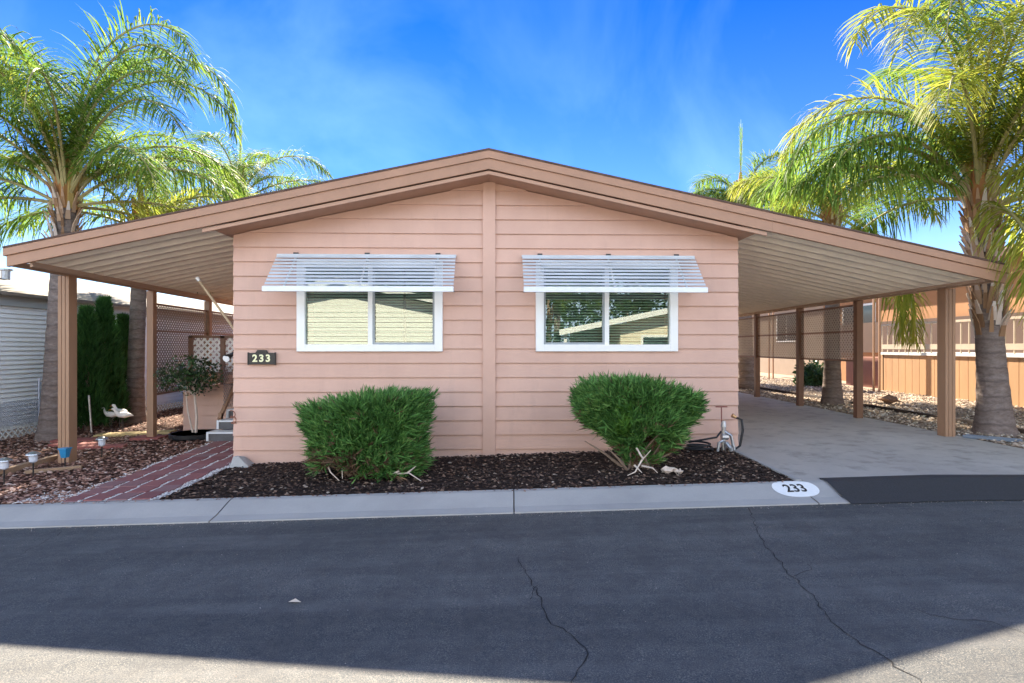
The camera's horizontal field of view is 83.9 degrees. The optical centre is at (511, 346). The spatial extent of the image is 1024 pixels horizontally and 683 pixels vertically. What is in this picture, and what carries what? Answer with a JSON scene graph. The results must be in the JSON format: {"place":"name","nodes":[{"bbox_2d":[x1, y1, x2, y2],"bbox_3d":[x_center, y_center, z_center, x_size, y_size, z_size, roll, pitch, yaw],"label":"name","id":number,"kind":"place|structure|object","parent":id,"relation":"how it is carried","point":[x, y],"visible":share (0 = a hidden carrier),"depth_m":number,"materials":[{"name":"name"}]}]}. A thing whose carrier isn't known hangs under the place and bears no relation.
{"place":"outdoors","nodes":[
{"label":"outdoors","id":0,"kind":"place"},
{"bbox_2d":[0,406,214,504],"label":"garden ground","id":1,"kind":"structure","parent":0,"point":[113,428],"depth_m":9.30,"materials":[{"name":"brown wood"}]},
{"bbox_2d":[0,457,12,485],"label":"path light","id":2,"kind":"object","parent":1,"relation":"on","point":[4,463],"visible":0.94,"depth_m":7.23,"materials":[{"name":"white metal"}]},
{"bbox_2d":[0,454,57,475],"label":"timber edging","id":3,"kind":"object","parent":1,"relation":"on","point":[18,467],"visible":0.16,"depth_m":8.30,"materials":[{"name":"brown wood"}]},
{"bbox_2d":[25,451,40,476],"bbox_3d":[-6.450,1.598,7.680,0.170,0.385,0.170,0,0,0],"label":"path light","id":4,"kind":"object","parent":1,"relation":"on","point":[33,457],"visible":0.96,"depth_m":7.65,"materials":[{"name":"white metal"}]},
{"bbox_2d":[24,465,81,473],"bbox_3d":[-6.450,1.726,8.025,0.651,0.068,0.060,0,0,-23],"label":"timber edging","id":5,"kind":"object","parent":1,"relation":"on","point":[52,469],"visible":0.8,"depth_m":8.00,"materials":[{"name":"brown wood"}]},
{"bbox_2d":[58,447,71,466],"bbox_3d":[-6.430,1.619,8.200,0.120,0.340,0.120,0,0,0],"label":"path light","id":6,"kind":"object","parent":1,"relation":"on","point":[64,452],"visible":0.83,"depth_m":8.16,"materials":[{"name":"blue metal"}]},
{"bbox_2d":[48,442,97,446],"bbox_3d":[-7.901,1.772,10.350,0.839,0.055,0.280,0,0,0],"label":"stepping stone","id":7,"kind":"object","parent":1,"relation":"on","point":[78,443],"visible":0.29,"depth_m":10.30,"materials":[{"name":"red brick"}]},
{"bbox_2d":[50,437,97,442],"bbox_3d":[-8.301,1.784,10.900,0.799,0.055,0.320,0,0,-6],"label":"stepping stone","id":8,"kind":"object","parent":1,"relation":"on","point":[79,439],"visible":0.33,"depth_m":10.82,"materials":[{"name":"red brick"}]},
{"bbox_2d":[88,395,92,433],"bbox_3d":[-8.876,1.437,12.000,0.040,0.850,0.040,-4,0,0],"label":"garden stake","id":9,"kind":"object","parent":1,"relation":"on","point":[90,414],"visible":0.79,"depth_m":11.98,"materials":[{"name":"grey metal"}]},
{"bbox_2d":[77,304,114,430],"bbox_3d":[-9.289,0.449,12.488,1.083,2.852,1.080,0,0,-26],"label":"cypress bush","id":10,"kind":"object","parent":1,"relation":"on","point":[91,358],"visible":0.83,"depth_m":12.31,"materials":[{"name":"green plant"}]},
{"bbox_2d":[95,436,107,456],"bbox_3d":[-6.440,1.598,8.950,0.170,0.385,0.170,0,0,0],"label":"path light","id":11,"kind":"object","parent":1,"relation":"on","point":[101,441],"visible":0.98,"depth_m":8.92,"materials":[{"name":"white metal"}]},
{"bbox_2d":[77,444,126,449],"bbox_3d":[-7.201,1.750,10.000,0.799,0.055,0.260,0,0,-9],"label":"stepping stone","id":12,"kind":"object","parent":1,"relation":"on","point":[105,446],"visible":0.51,"depth_m":9.93,"materials":[{"name":"red brick"}]},
{"bbox_2d":[81,295,131,427],"bbox_3d":[-9.352,0.330,12.984,1.153,3.092,1.088,0,0,45],"label":"cypress bush","id":13,"kind":"object","parent":1,"relation":"on","point":[110,329],"visible":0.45,"depth_m":12.95,"materials":[{"name":"green plant"}]},
{"bbox_2d":[102,407,115,430],"bbox_3d":[-8.834,1.579,12.500,0.473,0.524,0.128,0,0,0],"label":"bird ornament","id":14,"kind":"object","parent":1,"relation":"on","point":[110,414],"visible":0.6,"depth_m":12.46,"materials":[{"name":"white plastic"}]},
{"bbox_2d":[0,268,233,439],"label":"neighbour home","id":15,"kind":"object","parent":1,"relation":"on","point":[23,306],"visible":0.2,"depth_m":12.21,"materials":[{"name":"white"}]},
{"bbox_2d":[2,207,233,463],"bbox_3d":[-5.694,-0.032,12.096,3.210,3.656,9.130,0,0,-2],"label":"patio cover","id":16,"kind":"object","parent":1,"relation":"on","point":[175,253],"visible":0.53,"depth_m":8.68,"materials":[{"name":"beige metal"}]},
{"bbox_2d":[112,404,128,429],"bbox_3d":[-8.584,1.542,12.455,0.473,0.584,0.128,0,0,9],"label":"bird ornament","id":17,"kind":"object","parent":1,"relation":"on","point":[117,409],"visible":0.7,"depth_m":12.42,"materials":[{"name":"white plastic"}]},
{"bbox_2d":[110,408,133,430],"bbox_3d":[-8.433,1.567,12.289,0.473,0.524,0.128,0,0,-18],"label":"bird ornament","id":18,"kind":"object","parent":1,"relation":"on","point":[122,415],"visible":0.95,"depth_m":12.27,"materials":[{"name":"white plastic"}]},
{"bbox_2d":[110,312,146,409],"bbox_3d":[-9.781,0.495,14.288,1.068,2.790,1.076,0,0,-38],"label":"cypress bush","id":19,"kind":"object","parent":1,"relation":"on","point":[123,321],"visible":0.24,"depth_m":14.19,"materials":[{"name":"green plant"}]},
{"bbox_2d":[0,0,257,442],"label":"palm tree","id":20,"kind":"object","parent":1,"relation":"on","point":[69,149],"visible":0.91,"depth_m":11.02,"materials":[{"name":"green plant"}]},
{"bbox_2d":[0,148,259,424],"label":"palm tree","id":21,"kind":"object","parent":1,"relation":"on","point":[135,379],"visible":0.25,"depth_m":13.57,"materials":[{"name":"green plant"}]},
{"bbox_2d":[93,429,176,436],"bbox_3d":[-7.650,1.762,11.600,1.415,0.092,0.350,0,0,-8],"label":"garden board","id":22,"kind":"object","parent":1,"relation":"on","point":[133,433],"visible":0.68,"depth_m":11.50,"materials":[{"name":"yellow wood"}]},
{"bbox_2d":[52,443,231,502],"bbox_3d":[-4.620,1.683,8.225,1.368,0.047,4.119,0,0,-3],"label":"walkway base","id":23,"kind":"object","parent":1,"relation":"on","point":[162,485],"visible":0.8,"depth_m":6.93,"materials":[{"name":"red brick"}]},
{"bbox_2d":[12,441,233,503],"bbox_3d":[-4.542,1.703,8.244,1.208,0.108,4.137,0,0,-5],"label":"walkway","id":24,"kind":"structure","parent":23,"relation":"on","point":[132,483],"depth_m":7.34,"materials":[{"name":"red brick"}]},
{"bbox_2d":[129,435,168,440],"bbox_3d":[-6.950,1.743,10.950,0.520,0.055,0.439,0,0,0],"label":"stepping stone","id":25,"kind":"object","parent":1,"relation":"on","point":[143,437],"visible":0.66,"depth_m":10.80,"materials":[{"name":"red brick"}]},
{"bbox_2d":[151,354,224,440],"bbox_3d":[-6.122,0.930,10.824,1.290,1.600,1.038,0,0,0],"label":"camellia shrub","id":26,"kind":"object","parent":1,"relation":"on","point":[192,434],"visible":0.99,"depth_m":10.78,"materials":[{"name":"green plant"}]},
{"bbox_2d":[183,336,233,430],"bbox_3d":[-5.433,0.764,13.480,2.665,2.005,4.040,0,0,0],"label":"porch","id":27,"kind":"object","parent":1,"relation":"on","point":[210,405],"visible":0.25,"depth_m":11.48,"materials":[{"name":"pink paint"}]},
{"bbox_2d":[206,366,233,441],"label":"porch steps","id":28,"kind":"structure","parent":1,"relation":"on","point":[224,431],"depth_m":10.63,"materials":[{"name":"white paint"}]},
{"bbox_2d":[131,119,332,212],"bbox_3d":[-9.346,-3.024,19.658,6.358,9.802,6.264,0,0,-43],"label":"palm tree","id":29,"kind":"object","parent":1,"relation":"on","point":[244,170],"visible":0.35,"depth_m":19.57,"materials":[{"name":"green plant"}]},
{"bbox_2d":[0,401,819,521],"bbox_3d":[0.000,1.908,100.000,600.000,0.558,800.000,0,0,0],"label":"ground","id":30,"kind":"structure","parent":0,"point":[17,432],"depth_m":14.41,"materials":[{"name":"brown soil"}]},
{"bbox_2d":[195,148,772,463],"bbox_3d":[-0.566,-0.310,16.072,7.800,4.754,16.890,0,0,-2],"label":"mobile home","id":31,"kind":"object","parent":30,"relation":"on","point":[503,300],"visible":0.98,"depth_m":8.18,"materials":[{"name":"pink paint"}]},
{"bbox_2d":[195,277,232,329],"bbox_3d":[-4.366,-0.444,8.697,0.867,1.242,0.078,0,0,-8],"label":"leaning pole","id":32,"kind":"object","parent":31,"relation":"attached to","point":[214,301],"visible":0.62,"depth_m":8.65,"materials":[{"name":"white plastic"}]},
{"bbox_2d":[222,351,233,361],"bbox_3d":[-4.079,0.100,8.407,0.346,0.245,0.127,0,0,-22],"label":"wall lamp","id":33,"kind":"object","parent":31,"relation":"attached to","point":[226,357],"visible":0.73,"depth_m":8.34,"materials":[{"name":"white glass"}]},
{"bbox_2d":[247,350,275,364],"bbox_3d":[-3.542,0.147,8.070,0.390,0.211,0.037,0,0,-2],"label":"house number sign","id":34,"kind":"object","parent":31,"relation":"attached to","point":[261,357],"visible":1,"depth_m":8.06,"materials":[{"name":"black metal"}]},
{"bbox_2d":[297,261,442,351],"bbox_3d":[-2.028,-0.587,8.199,2.065,1.302,0.170,0,0,-2],"label":"window","id":35,"kind":"structure","parent":31,"relation":"in","point":[302,344],"depth_m":8.24,"materials":[{"name":"white plastic"}]},
{"bbox_2d":[536,262,677,350],"bbox_3d":[1.371,-0.587,8.301,2.062,1.302,0.170,0,0,-2],"label":"window","id":36,"kind":"structure","parent":31,"relation":"in","point":[541,344],"depth_m":8.35,"materials":[{"name":"white plastic"}]},
{"bbox_2d":[160,447,793,499],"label":"bark mulch","id":37,"kind":"object","parent":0,"point":[428,473],"visible":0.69,"depth_m":6.87,"materials":[{"name":"brown wood"}]},
{"bbox_2d":[230,456,253,467],"bbox_3d":[-3.763,1.597,7.981,0.292,0.148,0.250,0,0,0],"label":"corner stone","id":38,"kind":"object","parent":37,"relation":"on","point":[241,461],"visible":0.88,"depth_m":7.91,"materials":[{"name":"concrete"}]},
{"bbox_2d":[291,383,442,485],"bbox_3d":[-1.832,1.071,7.206,1.860,1.270,1.356,0,0,0],"label":"juniper bush","id":39,"kind":"object","parent":37,"relation":"on","point":[380,433],"visible":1,"depth_m":6.74,"materials":[{"name":"green plant"}]},
{"bbox_2d":[567,370,709,475],"bbox_3d":[1.544,0.914,7.123,1.759,1.289,1.372,0,0,0],"label":"juniper bush","id":40,"kind":"object","parent":37,"relation":"on","point":[627,415],"visible":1,"depth_m":6.74,"materials":[{"name":"green plant"}]},
{"bbox_2d":[661,466,675,473],"bbox_3d":[1.840,1.449,6.723,0.165,0.104,0.120,0,0,0],"label":"rock","id":41,"kind":"object","parent":37,"relation":"on","point":[666,469],"visible":1,"depth_m":6.69,"materials":[{"name":"white stone"}]},
{"bbox_2d":[674,468,683,473],"bbox_3d":[1.961,1.459,6.682,0.127,0.078,0.086,0,0,36],"label":"rock","id":42,"kind":"object","parent":37,"relation":"on","point":[679,471],"visible":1,"depth_m":6.66,"materials":[{"name":"white stone"}]},
{"bbox_2d":[684,431,721,450],"bbox_3d":[2.670,1.310,7.960,0.521,0.282,0.285,0,0,0],"label":"garden hose","id":43,"kind":"object","parent":37,"relation":"on","point":[693,446],"visible":0.98,"depth_m":7.94,"materials":[{"name":"black rubber"}]},
{"bbox_2d":[716,406,743,452],"bbox_3d":[3.043,1.145,7.956,0.381,0.636,0.169,0,0,11],"label":"water valve assembly","id":44,"kind":"object","parent":37,"relation":"on","point":[724,435],"visible":0.98,"depth_m":7.96,"materials":[{"name":"grey metal"}]},
{"bbox_2d":[0,500,1023,682],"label":"road","id":45,"kind":"structure","parent":0,"point":[701,591],"depth_m":3.78,"materials":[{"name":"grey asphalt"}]},
{"bbox_2d":[0,480,850,528],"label":"kerb","id":46,"kind":"structure","parent":45,"relation":"on","point":[381,505],"depth_m":5.93,"materials":[{"name":"concrete"}]},
{"bbox_2d":[36,480,789,503],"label":"spilled mulch","id":47,"kind":"object","parent":46,"relation":"on","point":[425,491],"visible":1,"depth_m":6.17,"materials":[{"name":"brown wood"}]},
{"bbox_2d":[772,481,819,496],"bbox_3d":[2.990,1.495,6.015,0.470,0.087,0.330,0,0,0],"label":"kerb number marking","id":48,"kind":"object","parent":46,"relation":"on","point":[797,488],"visible":1,"depth_m":6.00,"materials":[{"name":"white paint"}]},
{"bbox_2d":[518,560,588,682],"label":"road crack","id":49,"kind":"object","parent":45,"relation":"on","point":[558,626],"visible":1,"depth_m":3.37,"materials":[{"name":"black asphalt"}]},
{"bbox_2d":[748,508,921,682],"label":"road crack","id":50,"kind":"object","parent":45,"relation":"on","point":[823,609],"visible":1,"depth_m":3.53,"materials":[{"name":"black asphalt"}]},
{"bbox_2d":[912,607,1022,632],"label":"road crack","id":51,"kind":"object","parent":45,"relation":"on","point":[971,619],"visible":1,"depth_m":3.31,"materials":[{"name":"black asphalt"}]},
{"bbox_2d":[0,0,1023,300],"label":"sky","id":52,"kind":"structure","parent":0,"point":[655,92],"materials":[{"name":"blue"}]},
{"bbox_2d":[760,372,877,389],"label":"gravel ground","id":53,"kind":"structure","parent":0,"point":[778,376],"depth_m":27.53,"materials":[{"name":"stone"}]},
{"bbox_2d":[752,242,1023,407],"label":"neighbour home","id":54,"kind":"object","parent":53,"relation":"on","point":[887,365],"visible":0.38,"depth_m":17.82,"materials":[{"name":"orange paint"}]},
{"bbox_2d":[776,314,795,341],"bbox_3d":[13.975,-0.983,29.000,0.050,1.460,2.160,0,0,0],"label":"window","id":55,"kind":"structure","parent":54,"relation":"in","point":[790,314],"depth_m":28.99,"materials":[{"name":"white glass"}]},
{"bbox_2d":[842,302,875,323],"bbox_3d":[13.975,-0.983,23.000,0.050,1.460,2.160,0,0,0],"label":"window","id":56,"kind":"structure","parent":54,"relation":"in","point":[867,308],"depth_m":22.43,"materials":[{"name":"white glass"}]},
{"bbox_2d":[970,314,974,352],"bbox_3d":[13.920,-0.858,16.850,0.040,2.050,0.900,0,0,0],"label":"window","id":57,"kind":"structure","parent":54,"relation":"in","point":[972,340],"depth_m":17.24,"materials":[{"name":"white"}]},
{"bbox_2d":[735,392,1023,479],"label":"driveway","id":58,"kind":"structure","parent":0,"point":[804,442],"depth_m":8.07,"materials":[{"name":"concrete"}]},
{"bbox_2d":[726,446,801,480],"bbox_3d":[3.120,1.523,15.100,0.060,0.162,17.800,0,0,0],"label":"driveway edge","id":59,"kind":"object","parent":58,"relation":"part of","point":[790,476],"visible":0.14,"depth_m":6.88,"materials":[{"name":"concrete"}]},
{"bbox_2d":[738,211,1009,436],"bbox_3d":[5.189,-0.211,14.523,4.132,3.300,13.330,0,0,-2],"label":"carport","id":60,"kind":"object","parent":58,"relation":"on","point":[798,264],"visible":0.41,"depth_m":9.53,"materials":[{"name":"beige metal"}]},
{"bbox_2d":[738,376,1023,448],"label":"gravel ground","id":61,"kind":"structure","parent":0,"point":[913,419],"depth_m":13.56,"materials":[{"name":"beige gravel"}]},
{"bbox_2d":[686,123,807,389],"bbox_3d":[7.751,-3.090,19.140,4.639,9.106,4.275,0,0,0],"label":"palm tree","id":62,"kind":"object","parent":61,"relation":"on","point":[746,373],"visible":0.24,"depth_m":18.95,"materials":[{"name":"green plant"}]},
{"bbox_2d":[791,360,823,386],"bbox_3d":[10.993,0.974,20.795,1.586,1.159,1.481,0,0,0],"label":"round bush","id":63,"kind":"object","parent":61,"relation":"on","point":[813,374],"visible":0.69,"depth_m":20.47,"materials":[{"name":"green plant"}]},
{"bbox_2d":[727,150,955,405],"bbox_3d":[7.853,-1.725,14.119,5.220,6.367,5.300,0,0,0],"label":"palm tree","id":64,"kind":"object","parent":61,"relation":"on","point":[832,391],"visible":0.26,"depth_m":13.47,"materials":[{"name":"green plant"}]},
{"bbox_2d":[749,0,1023,436],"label":"palm tree","id":65,"kind":"object","parent":61,"relation":"on","point":[975,144],"visible":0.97,"depth_m":9.05,"materials":[{"name":"green plant"}]},
{"bbox_2d":[878,394,901,403],"bbox_3d":[9.288,1.296,14.022,0.508,0.261,0.360,0,0,39],"label":"boulder","id":66,"kind":"object","parent":61,"relation":"on","point":[889,399],"visible":0.98,"depth_m":13.96,"materials":[{"name":"brown stone"}]},
{"bbox_2d":[760,387,1023,433],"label":"gravel edging","id":67,"kind":"object","parent":61,"relation":"on","point":[970,422],"depth_m":12.52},
{"bbox_2d":[963,434,1022,441],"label":"kerb","id":68,"kind":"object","parent":61,"relation":"on","point":[971,436],"visible":0.97,"depth_m":8.64,"materials":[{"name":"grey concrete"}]},
{"bbox_2d":[821,475,1023,503],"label":"driveway apron","id":69,"kind":"object","parent":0,"point":[891,489],"visible":0.91,"depth_m":5.92,"materials":[{"name":"black asphalt"}]}
]}

